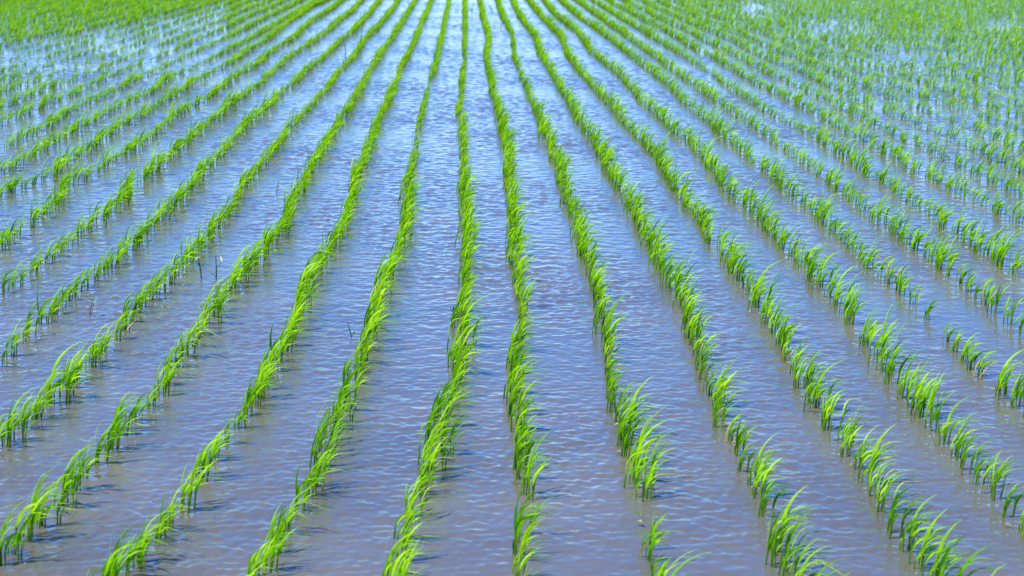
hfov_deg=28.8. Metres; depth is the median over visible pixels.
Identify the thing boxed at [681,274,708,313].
rice seedling
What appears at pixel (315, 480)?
rice seedling
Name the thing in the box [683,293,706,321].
rice seedling
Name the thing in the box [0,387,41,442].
rice seedling
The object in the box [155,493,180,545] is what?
rice seedling
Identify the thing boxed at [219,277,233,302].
rice seedling
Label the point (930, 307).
rice seedling
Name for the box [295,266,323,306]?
rice seedling
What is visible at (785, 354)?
rice seedling
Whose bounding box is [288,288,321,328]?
rice seedling
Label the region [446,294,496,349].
rice seedling
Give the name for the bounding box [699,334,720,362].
rice seedling
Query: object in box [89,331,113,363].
rice seedling
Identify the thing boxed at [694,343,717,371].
rice seedling
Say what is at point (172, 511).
rice seedling
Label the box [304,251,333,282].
rice seedling
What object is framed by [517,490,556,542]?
rice seedling
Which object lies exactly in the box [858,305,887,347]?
rice seedling
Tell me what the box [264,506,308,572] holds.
rice seedling
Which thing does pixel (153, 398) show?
rice seedling
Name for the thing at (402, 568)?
rice seedling
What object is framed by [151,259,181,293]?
rice seedling
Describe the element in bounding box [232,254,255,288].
rice seedling
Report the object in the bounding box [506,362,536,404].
rice seedling
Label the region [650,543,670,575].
rice seedling
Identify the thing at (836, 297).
rice seedling
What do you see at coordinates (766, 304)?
rice seedling
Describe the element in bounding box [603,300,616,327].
rice seedling
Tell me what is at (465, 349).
rice seedling
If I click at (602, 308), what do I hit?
rice seedling
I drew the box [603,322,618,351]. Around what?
rice seedling
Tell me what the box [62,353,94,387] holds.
rice seedling
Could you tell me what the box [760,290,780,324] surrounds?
rice seedling
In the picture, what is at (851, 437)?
rice seedling
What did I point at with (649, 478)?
rice seedling
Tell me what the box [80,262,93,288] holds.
rice seedling
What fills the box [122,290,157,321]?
rice seedling
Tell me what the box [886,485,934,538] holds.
rice seedling
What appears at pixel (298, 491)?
rice seedling
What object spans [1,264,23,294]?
rice seedling
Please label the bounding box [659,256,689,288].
rice seedling
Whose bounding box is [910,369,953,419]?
rice seedling
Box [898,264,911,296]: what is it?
rice seedling
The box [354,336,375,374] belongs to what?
rice seedling
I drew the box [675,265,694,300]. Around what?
rice seedling
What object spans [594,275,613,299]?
rice seedling
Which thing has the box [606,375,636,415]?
rice seedling
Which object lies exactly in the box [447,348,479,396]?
rice seedling
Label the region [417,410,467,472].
rice seedling
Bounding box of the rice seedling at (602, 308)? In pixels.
[595,296,612,317]
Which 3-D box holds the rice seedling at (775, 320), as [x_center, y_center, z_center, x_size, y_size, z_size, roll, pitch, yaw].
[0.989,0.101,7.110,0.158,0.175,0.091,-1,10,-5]
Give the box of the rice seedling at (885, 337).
[868,299,914,359]
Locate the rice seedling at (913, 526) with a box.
[898,494,947,551]
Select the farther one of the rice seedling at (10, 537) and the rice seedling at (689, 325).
the rice seedling at (689, 325)
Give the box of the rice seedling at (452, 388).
[442,369,473,403]
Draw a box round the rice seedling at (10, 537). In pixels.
[0,488,48,565]
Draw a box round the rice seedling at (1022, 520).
[1017,510,1023,532]
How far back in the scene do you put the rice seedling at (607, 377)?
6.31 m
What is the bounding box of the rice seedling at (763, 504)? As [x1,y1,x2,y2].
[758,471,803,516]
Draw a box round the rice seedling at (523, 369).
[513,341,534,381]
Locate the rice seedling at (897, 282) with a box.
[895,266,908,291]
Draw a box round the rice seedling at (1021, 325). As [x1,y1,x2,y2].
[1013,308,1023,335]
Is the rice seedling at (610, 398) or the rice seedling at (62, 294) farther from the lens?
the rice seedling at (62, 294)
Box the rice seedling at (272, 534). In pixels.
[268,500,301,555]
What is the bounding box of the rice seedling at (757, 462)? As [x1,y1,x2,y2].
[747,434,777,485]
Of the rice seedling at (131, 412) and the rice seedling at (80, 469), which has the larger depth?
the rice seedling at (131, 412)
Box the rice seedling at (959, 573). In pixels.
[936,534,997,575]
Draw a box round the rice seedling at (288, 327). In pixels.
[280,307,308,345]
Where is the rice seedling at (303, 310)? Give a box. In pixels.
[297,290,325,320]
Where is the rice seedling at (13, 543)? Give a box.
[7,527,27,555]
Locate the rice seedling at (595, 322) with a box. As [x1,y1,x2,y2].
[592,305,621,336]
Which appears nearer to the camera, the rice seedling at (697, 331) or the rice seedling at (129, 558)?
the rice seedling at (129, 558)
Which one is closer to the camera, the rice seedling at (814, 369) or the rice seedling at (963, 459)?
the rice seedling at (963, 459)
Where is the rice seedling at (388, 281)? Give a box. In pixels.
[372,261,403,295]
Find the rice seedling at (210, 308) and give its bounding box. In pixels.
[196,274,238,327]
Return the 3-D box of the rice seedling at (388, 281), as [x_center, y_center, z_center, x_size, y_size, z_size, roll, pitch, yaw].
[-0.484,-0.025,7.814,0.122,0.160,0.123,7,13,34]
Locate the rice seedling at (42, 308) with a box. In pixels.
[37,290,62,325]
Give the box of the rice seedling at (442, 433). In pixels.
[417,391,471,457]
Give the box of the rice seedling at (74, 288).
[66,273,91,301]
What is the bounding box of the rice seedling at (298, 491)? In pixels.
[295,462,317,511]
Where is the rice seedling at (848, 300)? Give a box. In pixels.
[839,284,859,314]
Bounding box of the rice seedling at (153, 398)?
[147,372,166,409]
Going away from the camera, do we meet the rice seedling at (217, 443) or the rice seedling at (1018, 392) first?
the rice seedling at (217, 443)
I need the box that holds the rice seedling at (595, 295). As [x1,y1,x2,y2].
[593,279,608,308]
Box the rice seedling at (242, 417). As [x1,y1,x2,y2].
[234,400,259,429]
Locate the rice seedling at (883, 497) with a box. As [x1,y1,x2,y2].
[875,469,925,517]
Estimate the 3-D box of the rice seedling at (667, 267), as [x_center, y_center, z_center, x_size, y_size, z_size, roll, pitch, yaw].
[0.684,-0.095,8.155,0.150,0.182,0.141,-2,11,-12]
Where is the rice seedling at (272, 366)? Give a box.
[259,340,285,388]
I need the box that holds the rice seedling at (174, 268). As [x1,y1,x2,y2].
[164,253,187,284]
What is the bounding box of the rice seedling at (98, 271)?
[94,260,104,281]
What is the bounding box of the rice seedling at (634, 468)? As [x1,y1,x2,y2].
[623,418,676,487]
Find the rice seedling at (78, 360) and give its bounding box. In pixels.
[71,339,96,381]
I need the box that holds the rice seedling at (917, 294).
[909,278,924,305]
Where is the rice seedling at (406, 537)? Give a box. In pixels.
[396,505,434,558]
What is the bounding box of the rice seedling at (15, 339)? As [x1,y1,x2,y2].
[6,317,29,357]
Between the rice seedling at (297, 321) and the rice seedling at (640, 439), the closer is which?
the rice seedling at (640, 439)
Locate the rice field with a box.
[0,0,1023,575]
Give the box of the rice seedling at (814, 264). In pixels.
[808,249,834,277]
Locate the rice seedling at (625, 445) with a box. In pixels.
[620,412,671,463]
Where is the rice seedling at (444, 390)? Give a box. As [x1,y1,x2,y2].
[437,376,469,419]
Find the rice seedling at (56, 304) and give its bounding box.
[50,283,82,314]
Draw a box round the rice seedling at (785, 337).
[781,318,803,353]
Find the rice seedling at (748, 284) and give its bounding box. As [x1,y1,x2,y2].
[745,271,770,295]
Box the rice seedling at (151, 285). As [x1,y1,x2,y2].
[146,269,175,299]
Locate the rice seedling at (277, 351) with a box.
[266,334,295,371]
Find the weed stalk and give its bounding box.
[207,256,222,279]
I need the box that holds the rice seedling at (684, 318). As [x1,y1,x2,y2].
[680,300,716,329]
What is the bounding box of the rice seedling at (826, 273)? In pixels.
[811,250,841,289]
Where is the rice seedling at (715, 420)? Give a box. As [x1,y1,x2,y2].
[712,399,741,430]
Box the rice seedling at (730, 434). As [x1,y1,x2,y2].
[725,414,746,443]
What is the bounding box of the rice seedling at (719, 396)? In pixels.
[712,379,747,418]
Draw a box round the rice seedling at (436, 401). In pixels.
[430,381,470,432]
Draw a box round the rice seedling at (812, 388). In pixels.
[804,367,843,402]
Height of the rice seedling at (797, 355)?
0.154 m
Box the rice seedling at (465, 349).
[451,323,489,374]
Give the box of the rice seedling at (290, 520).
[282,488,327,534]
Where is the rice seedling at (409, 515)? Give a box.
[393,486,431,541]
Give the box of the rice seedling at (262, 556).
[248,535,283,575]
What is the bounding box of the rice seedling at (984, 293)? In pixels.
[981,277,999,305]
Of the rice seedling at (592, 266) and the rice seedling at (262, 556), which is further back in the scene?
the rice seedling at (592, 266)
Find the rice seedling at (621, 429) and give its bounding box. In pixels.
[616,398,661,445]
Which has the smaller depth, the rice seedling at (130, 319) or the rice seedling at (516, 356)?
the rice seedling at (516, 356)
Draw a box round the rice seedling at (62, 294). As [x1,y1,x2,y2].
[60,283,71,307]
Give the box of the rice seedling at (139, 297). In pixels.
[134,279,158,313]
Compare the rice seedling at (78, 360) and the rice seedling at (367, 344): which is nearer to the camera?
the rice seedling at (78, 360)
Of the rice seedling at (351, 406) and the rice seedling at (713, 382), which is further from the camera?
the rice seedling at (713, 382)
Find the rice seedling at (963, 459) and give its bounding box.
[959,431,994,474]
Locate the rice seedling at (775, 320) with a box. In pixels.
[768,296,807,335]
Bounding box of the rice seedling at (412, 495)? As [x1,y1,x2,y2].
[404,472,448,522]
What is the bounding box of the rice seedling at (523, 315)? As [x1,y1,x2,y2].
[516,306,533,323]
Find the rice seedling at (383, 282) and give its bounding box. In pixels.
[375,274,398,295]
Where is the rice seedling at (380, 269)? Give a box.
[374,251,402,287]
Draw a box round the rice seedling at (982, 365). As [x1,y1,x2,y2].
[973,351,1000,378]
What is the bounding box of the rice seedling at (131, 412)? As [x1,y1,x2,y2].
[113,386,158,434]
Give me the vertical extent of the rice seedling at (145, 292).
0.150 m
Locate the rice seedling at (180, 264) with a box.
[174,256,186,276]
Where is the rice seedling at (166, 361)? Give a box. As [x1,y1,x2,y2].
[162,347,194,377]
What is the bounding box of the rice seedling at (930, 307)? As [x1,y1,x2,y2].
[924,297,941,319]
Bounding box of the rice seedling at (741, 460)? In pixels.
[737,441,766,471]
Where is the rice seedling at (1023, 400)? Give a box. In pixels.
[1022,384,1023,417]
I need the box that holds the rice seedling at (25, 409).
[17,395,53,430]
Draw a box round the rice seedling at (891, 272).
[884,258,901,284]
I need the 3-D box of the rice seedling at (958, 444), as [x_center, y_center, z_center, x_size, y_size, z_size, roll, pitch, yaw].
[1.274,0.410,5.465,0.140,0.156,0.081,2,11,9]
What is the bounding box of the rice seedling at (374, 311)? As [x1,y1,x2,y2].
[368,295,387,326]
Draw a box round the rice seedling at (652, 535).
[648,512,668,545]
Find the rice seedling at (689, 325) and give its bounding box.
[684,309,710,338]
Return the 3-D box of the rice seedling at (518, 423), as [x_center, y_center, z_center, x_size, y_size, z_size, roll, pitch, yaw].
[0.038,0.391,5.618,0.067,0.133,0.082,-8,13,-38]
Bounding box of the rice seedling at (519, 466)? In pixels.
[514,440,552,483]
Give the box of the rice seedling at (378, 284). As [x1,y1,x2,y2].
[372,263,398,308]
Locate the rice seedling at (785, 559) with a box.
[778,531,830,575]
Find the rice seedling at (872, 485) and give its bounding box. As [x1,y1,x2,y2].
[867,459,914,497]
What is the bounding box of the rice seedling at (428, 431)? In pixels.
[424,399,458,444]
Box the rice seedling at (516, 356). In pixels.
[505,338,533,372]
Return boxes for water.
[0,0,1023,575]
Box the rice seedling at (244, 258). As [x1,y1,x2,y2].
[240,245,279,276]
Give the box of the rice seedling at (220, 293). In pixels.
[215,285,239,310]
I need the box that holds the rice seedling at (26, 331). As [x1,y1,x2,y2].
[20,319,38,343]
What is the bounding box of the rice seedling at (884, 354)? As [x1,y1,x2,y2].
[867,322,906,371]
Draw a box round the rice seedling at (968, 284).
[965,263,981,292]
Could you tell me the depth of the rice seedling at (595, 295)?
7.58 m
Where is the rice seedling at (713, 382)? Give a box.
[702,360,730,396]
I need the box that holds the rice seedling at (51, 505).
[34,474,76,527]
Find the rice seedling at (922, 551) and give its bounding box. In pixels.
[908,509,958,570]
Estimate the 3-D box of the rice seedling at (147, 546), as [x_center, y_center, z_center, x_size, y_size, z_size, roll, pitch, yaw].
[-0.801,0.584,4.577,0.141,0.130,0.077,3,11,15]
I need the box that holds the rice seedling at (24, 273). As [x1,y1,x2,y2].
[20,261,33,280]
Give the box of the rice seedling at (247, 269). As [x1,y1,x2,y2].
[229,241,260,283]
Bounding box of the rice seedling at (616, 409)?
[614,390,633,422]
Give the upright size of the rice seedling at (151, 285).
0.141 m
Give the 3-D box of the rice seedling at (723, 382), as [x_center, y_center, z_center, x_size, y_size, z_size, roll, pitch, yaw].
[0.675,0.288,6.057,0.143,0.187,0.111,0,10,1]
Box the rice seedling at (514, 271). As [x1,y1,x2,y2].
[512,263,524,284]
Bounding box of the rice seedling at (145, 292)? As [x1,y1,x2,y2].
[135,278,163,307]
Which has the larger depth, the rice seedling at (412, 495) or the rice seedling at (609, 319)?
the rice seedling at (609, 319)
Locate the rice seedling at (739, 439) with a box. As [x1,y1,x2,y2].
[734,419,756,456]
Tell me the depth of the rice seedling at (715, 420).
5.79 m
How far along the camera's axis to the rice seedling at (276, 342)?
6.63 m
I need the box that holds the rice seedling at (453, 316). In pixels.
[450,293,480,330]
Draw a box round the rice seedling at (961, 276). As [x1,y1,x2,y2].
[955,260,976,283]
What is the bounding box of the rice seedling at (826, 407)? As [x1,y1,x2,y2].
[821,390,836,421]
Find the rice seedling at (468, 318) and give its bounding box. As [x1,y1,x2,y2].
[457,293,479,333]
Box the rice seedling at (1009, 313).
[1003,294,1022,324]
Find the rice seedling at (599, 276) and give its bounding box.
[590,264,607,291]
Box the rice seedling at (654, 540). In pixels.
[638,529,680,561]
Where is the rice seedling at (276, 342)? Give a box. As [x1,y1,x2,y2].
[269,323,296,362]
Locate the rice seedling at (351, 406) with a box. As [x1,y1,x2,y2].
[328,379,369,421]
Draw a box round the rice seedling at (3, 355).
[0,343,21,366]
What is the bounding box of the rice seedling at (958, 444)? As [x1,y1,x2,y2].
[950,412,999,459]
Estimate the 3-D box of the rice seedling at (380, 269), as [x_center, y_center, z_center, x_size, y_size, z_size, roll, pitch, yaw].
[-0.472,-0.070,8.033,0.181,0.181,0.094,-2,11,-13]
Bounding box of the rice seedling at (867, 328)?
[862,309,885,342]
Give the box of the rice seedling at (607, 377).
[603,366,628,385]
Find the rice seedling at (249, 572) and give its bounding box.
[246,544,281,575]
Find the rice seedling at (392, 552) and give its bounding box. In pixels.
[385,532,431,575]
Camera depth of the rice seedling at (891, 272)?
8.11 m
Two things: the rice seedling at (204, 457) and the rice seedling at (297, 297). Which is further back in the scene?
the rice seedling at (297, 297)
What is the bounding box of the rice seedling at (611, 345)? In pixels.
[603,334,631,361]
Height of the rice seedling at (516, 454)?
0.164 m
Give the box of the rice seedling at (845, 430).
[828,404,867,444]
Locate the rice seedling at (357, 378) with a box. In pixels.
[342,358,369,404]
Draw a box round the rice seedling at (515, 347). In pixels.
[507,332,536,365]
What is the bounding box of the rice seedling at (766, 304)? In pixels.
[762,294,775,318]
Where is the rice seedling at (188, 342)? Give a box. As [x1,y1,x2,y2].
[180,317,219,356]
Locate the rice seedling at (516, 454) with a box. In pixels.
[512,425,552,469]
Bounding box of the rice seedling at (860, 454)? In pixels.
[852,426,883,469]
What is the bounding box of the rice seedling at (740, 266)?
[733,246,766,281]
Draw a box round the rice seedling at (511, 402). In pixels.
[507,374,546,416]
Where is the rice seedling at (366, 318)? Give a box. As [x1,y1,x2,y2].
[363,295,396,334]
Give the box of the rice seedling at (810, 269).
[806,249,838,282]
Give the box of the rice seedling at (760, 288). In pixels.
[752,264,772,302]
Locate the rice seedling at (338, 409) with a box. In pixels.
[330,384,360,428]
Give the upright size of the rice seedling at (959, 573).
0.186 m
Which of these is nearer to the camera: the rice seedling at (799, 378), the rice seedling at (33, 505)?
the rice seedling at (33, 505)
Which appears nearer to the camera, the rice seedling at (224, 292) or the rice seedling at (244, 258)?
the rice seedling at (224, 292)
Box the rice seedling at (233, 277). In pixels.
[225,258,247,293]
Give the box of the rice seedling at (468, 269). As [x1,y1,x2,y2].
[458,258,483,284]
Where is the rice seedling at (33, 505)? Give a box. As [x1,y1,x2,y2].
[15,466,73,540]
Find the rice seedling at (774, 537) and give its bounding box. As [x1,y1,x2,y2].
[765,503,821,574]
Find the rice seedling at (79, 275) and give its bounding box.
[75,270,90,292]
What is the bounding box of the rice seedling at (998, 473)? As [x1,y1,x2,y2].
[980,451,1022,500]
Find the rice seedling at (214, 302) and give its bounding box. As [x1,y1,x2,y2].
[208,278,239,317]
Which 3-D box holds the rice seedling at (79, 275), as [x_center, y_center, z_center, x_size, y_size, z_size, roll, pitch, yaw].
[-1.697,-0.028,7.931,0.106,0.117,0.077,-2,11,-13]
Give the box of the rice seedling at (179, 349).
[170,330,194,367]
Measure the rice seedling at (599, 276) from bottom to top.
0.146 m
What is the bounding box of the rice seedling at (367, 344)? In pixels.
[356,321,384,361]
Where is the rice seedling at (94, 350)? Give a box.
[75,321,113,368]
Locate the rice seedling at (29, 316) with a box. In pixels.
[25,300,54,337]
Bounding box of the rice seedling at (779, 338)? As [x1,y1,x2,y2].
[775,310,809,345]
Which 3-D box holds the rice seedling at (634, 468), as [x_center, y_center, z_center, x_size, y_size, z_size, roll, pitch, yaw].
[0.367,0.447,5.178,0.146,0.192,0.148,3,11,18]
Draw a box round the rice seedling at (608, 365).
[604,350,624,374]
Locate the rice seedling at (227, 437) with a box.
[224,413,244,444]
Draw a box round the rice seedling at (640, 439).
[629,404,674,467]
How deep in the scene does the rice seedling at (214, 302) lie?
7.40 m
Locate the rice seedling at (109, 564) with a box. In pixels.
[100,539,169,575]
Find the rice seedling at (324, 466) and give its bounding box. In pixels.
[311,445,356,490]
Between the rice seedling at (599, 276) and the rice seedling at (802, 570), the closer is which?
the rice seedling at (802, 570)
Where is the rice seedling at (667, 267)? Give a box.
[659,246,688,282]
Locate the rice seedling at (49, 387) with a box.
[43,342,89,410]
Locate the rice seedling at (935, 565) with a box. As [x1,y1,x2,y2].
[922,519,970,575]
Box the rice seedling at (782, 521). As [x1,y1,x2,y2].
[769,484,816,554]
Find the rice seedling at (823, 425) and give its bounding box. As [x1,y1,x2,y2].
[821,390,856,433]
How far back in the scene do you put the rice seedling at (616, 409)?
5.86 m
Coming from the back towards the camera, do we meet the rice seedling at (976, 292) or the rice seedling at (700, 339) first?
the rice seedling at (976, 292)
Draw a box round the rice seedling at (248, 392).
[242,378,264,417]
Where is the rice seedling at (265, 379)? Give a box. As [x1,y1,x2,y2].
[253,356,290,400]
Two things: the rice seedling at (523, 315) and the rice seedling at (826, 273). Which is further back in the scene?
the rice seedling at (826, 273)
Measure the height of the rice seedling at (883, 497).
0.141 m
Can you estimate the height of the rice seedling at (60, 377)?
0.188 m
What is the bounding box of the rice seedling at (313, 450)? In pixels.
[309,421,355,470]
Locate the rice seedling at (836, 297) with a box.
[832,265,862,307]
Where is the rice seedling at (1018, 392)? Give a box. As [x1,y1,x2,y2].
[1010,371,1023,408]
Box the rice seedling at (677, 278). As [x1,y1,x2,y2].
[661,248,701,294]
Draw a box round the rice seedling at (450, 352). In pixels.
[447,329,476,367]
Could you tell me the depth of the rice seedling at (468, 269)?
8.08 m
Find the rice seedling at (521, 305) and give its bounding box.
[518,289,528,316]
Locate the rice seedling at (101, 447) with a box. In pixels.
[94,424,136,464]
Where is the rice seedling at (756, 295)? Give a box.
[747,259,788,310]
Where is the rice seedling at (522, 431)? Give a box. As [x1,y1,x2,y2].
[516,408,542,459]
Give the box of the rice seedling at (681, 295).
[672,270,703,307]
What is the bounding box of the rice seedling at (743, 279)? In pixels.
[742,265,753,288]
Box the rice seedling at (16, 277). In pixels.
[9,260,28,287]
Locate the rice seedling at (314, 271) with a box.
[305,255,326,286]
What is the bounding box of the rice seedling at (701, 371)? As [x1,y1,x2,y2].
[698,348,723,381]
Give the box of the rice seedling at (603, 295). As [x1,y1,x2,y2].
[597,280,617,312]
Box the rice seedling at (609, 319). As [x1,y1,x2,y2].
[600,290,639,345]
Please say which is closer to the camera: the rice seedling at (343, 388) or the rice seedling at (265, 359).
the rice seedling at (343, 388)
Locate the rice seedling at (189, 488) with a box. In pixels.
[180,435,228,513]
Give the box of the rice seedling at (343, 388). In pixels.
[332,369,372,411]
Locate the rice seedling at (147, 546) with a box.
[135,510,193,563]
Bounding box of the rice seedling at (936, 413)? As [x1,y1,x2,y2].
[923,388,953,432]
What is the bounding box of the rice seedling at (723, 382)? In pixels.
[711,355,751,407]
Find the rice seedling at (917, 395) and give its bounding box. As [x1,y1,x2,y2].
[906,354,945,409]
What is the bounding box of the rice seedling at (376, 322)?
[363,307,391,343]
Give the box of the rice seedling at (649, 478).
[634,445,669,501]
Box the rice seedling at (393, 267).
[382,250,405,282]
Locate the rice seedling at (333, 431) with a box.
[316,408,358,457]
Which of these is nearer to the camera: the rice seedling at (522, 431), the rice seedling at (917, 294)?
the rice seedling at (522, 431)
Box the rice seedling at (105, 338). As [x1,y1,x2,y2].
[100,320,119,352]
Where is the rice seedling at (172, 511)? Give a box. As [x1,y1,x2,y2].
[162,482,193,531]
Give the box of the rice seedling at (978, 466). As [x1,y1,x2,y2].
[972,445,1008,489]
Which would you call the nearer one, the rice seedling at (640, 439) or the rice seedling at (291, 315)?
the rice seedling at (640, 439)
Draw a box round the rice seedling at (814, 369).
[803,347,839,384]
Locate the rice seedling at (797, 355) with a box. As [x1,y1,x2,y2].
[789,333,819,373]
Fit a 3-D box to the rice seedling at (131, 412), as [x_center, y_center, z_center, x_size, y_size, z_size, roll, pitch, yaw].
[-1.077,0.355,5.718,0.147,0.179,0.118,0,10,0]
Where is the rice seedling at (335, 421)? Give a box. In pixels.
[321,400,358,446]
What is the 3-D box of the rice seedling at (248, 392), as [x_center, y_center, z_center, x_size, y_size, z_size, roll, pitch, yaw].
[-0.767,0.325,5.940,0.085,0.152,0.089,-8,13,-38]
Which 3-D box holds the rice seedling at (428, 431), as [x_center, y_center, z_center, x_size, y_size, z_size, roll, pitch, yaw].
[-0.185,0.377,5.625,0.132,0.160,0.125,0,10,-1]
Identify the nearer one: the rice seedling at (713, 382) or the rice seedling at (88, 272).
the rice seedling at (713, 382)
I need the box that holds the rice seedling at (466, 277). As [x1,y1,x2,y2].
[463,265,476,289]
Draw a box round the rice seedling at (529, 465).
[520,427,566,500]
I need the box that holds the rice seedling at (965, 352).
[959,333,983,363]
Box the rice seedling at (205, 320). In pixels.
[198,306,217,334]
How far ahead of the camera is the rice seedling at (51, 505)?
4.85 m
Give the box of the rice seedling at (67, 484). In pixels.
[38,444,97,510]
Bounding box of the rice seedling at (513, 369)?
[503,348,546,397]
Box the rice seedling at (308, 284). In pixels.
[300,273,315,295]
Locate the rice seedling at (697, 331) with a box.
[689,307,714,346]
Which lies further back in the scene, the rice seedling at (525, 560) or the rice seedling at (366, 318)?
the rice seedling at (366, 318)
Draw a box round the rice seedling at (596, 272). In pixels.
[589,256,607,287]
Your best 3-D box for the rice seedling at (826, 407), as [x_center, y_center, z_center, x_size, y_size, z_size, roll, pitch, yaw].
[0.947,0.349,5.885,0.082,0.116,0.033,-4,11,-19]
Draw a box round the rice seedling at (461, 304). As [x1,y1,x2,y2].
[456,285,483,320]
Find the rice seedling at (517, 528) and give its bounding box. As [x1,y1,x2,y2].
[512,489,544,561]
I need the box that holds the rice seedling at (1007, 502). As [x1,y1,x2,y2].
[1001,476,1023,517]
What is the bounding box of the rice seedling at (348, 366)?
[345,351,380,383]
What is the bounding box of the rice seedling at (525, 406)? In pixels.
[510,379,544,431]
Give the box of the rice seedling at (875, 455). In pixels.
[857,424,906,484]
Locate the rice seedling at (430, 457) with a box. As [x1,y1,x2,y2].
[419,421,452,480]
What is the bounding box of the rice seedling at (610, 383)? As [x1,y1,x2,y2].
[606,359,623,398]
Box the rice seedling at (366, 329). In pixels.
[360,307,402,350]
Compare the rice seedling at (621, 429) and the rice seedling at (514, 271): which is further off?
the rice seedling at (514, 271)
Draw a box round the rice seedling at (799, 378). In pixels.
[793,357,814,388]
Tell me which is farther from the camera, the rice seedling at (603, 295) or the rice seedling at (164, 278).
the rice seedling at (164, 278)
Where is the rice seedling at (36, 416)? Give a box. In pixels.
[31,378,73,421]
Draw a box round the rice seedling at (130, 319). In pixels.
[121,295,142,331]
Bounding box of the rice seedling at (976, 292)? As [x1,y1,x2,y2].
[974,280,986,298]
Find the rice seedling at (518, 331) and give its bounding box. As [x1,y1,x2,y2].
[511,313,550,350]
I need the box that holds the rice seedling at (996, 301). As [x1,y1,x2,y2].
[987,279,1011,313]
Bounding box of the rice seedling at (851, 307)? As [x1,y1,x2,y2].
[843,288,888,325]
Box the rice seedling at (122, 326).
[114,311,136,341]
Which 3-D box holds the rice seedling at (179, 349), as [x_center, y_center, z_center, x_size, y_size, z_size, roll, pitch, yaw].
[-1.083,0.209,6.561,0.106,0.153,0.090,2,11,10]
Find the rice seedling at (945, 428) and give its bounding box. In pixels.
[938,396,970,445]
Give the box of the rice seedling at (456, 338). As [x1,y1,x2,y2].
[450,324,465,359]
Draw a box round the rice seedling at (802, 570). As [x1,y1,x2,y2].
[789,545,843,575]
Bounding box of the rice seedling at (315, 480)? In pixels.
[303,454,342,496]
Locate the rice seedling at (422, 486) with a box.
[415,453,459,497]
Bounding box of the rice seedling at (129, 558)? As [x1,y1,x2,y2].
[110,525,157,575]
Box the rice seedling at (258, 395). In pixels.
[249,354,283,408]
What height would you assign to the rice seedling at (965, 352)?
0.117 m
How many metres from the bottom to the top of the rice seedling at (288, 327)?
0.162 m
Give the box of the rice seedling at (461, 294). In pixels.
[456,281,486,311]
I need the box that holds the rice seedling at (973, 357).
[966,334,990,370]
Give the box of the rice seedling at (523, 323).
[519,314,531,332]
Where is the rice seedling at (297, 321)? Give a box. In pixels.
[285,295,313,337]
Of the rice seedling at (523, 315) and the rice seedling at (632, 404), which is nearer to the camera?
the rice seedling at (632, 404)
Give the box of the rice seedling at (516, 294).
[515,280,523,301]
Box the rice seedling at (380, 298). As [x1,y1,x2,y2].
[368,272,400,319]
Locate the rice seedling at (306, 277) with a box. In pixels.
[297,259,321,293]
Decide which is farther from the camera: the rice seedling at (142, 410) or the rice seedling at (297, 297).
the rice seedling at (297, 297)
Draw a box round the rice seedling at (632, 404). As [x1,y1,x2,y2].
[617,376,670,433]
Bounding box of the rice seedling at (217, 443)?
[210,427,243,460]
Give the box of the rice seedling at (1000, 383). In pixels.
[994,349,1023,399]
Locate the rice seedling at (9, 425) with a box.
[0,393,27,446]
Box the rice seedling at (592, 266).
[588,251,615,282]
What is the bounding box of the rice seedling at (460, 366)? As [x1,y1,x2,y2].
[453,342,473,386]
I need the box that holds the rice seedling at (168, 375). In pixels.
[157,339,198,396]
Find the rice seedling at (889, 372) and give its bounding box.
[883,337,928,384]
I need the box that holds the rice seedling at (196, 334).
[187,311,215,346]
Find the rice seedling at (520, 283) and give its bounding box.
[514,265,540,292]
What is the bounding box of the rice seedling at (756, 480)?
[751,443,797,497]
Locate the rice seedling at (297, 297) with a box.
[291,281,319,312]
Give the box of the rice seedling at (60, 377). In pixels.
[59,347,94,398]
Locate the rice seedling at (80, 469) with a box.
[65,434,115,494]
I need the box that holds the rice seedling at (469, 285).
[461,264,477,303]
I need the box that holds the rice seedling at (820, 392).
[802,359,846,411]
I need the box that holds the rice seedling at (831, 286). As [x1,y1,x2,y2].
[824,265,844,298]
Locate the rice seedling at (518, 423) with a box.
[514,410,536,442]
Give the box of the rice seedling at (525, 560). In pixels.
[511,520,551,575]
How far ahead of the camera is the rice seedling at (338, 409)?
5.76 m
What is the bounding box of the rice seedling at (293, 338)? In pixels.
[282,304,314,354]
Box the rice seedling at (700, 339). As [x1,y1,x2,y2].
[692,323,716,355]
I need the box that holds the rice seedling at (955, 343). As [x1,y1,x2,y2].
[952,329,970,352]
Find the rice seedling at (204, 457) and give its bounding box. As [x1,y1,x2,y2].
[195,435,250,481]
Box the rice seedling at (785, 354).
[781,339,796,361]
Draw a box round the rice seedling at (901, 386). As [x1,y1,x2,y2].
[896,347,931,398]
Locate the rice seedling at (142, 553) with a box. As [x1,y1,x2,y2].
[127,511,157,575]
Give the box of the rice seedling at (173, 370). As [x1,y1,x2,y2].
[165,363,183,385]
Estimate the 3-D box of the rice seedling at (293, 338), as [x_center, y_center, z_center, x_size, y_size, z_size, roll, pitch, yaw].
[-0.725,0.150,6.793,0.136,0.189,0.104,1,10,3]
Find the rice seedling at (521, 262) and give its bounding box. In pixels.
[514,253,541,279]
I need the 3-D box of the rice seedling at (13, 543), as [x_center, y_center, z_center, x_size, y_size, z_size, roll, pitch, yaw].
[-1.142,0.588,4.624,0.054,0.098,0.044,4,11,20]
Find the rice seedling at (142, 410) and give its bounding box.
[131,388,159,422]
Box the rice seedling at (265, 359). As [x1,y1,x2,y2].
[258,341,279,378]
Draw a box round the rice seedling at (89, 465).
[82,447,105,477]
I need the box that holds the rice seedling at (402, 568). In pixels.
[382,539,429,575]
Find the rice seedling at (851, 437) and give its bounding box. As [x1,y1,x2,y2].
[840,411,873,456]
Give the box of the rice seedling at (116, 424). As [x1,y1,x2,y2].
[104,394,160,452]
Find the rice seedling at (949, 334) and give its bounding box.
[942,323,960,341]
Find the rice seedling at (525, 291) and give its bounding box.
[521,281,549,309]

